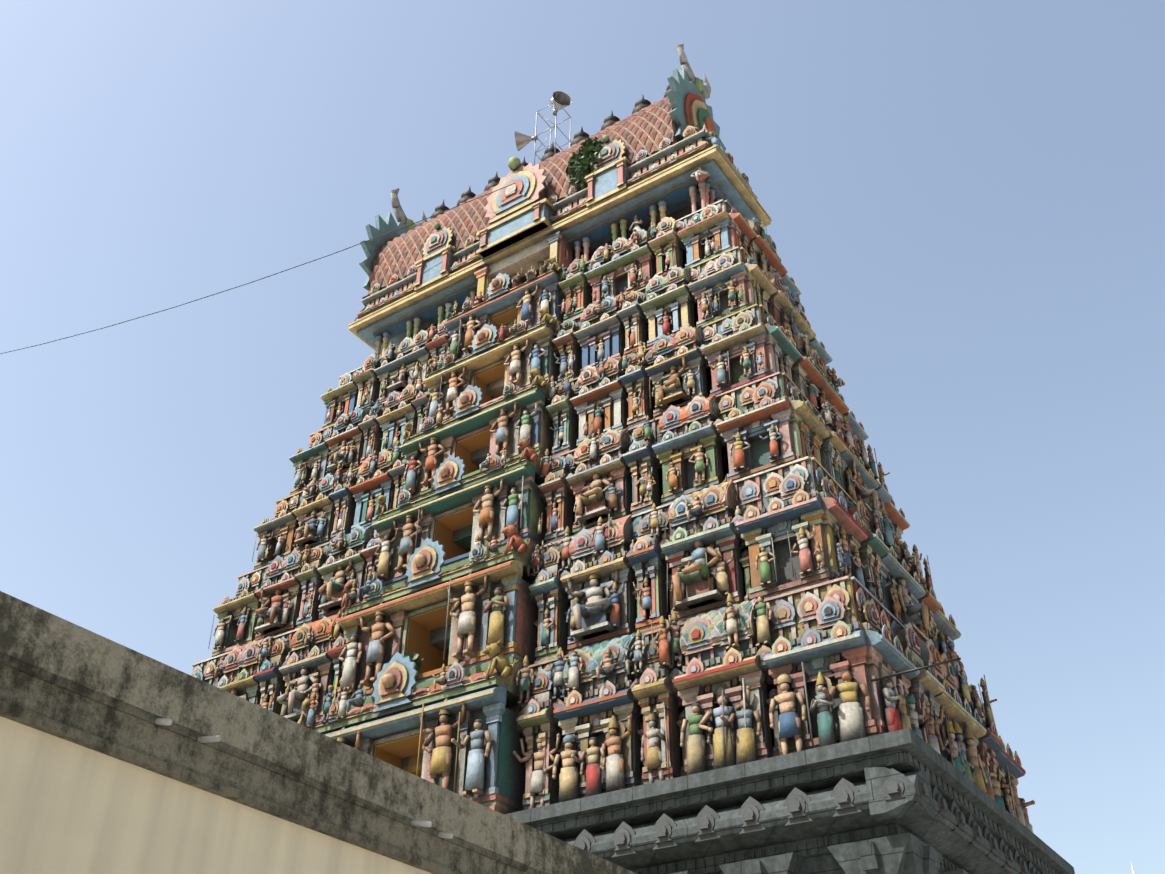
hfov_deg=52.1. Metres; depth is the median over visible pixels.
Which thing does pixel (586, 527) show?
gopuram
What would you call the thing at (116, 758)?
wall
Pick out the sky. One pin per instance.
(964, 200)
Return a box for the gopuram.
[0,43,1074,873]
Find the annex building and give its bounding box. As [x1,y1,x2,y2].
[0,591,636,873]
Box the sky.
[0,0,1164,873]

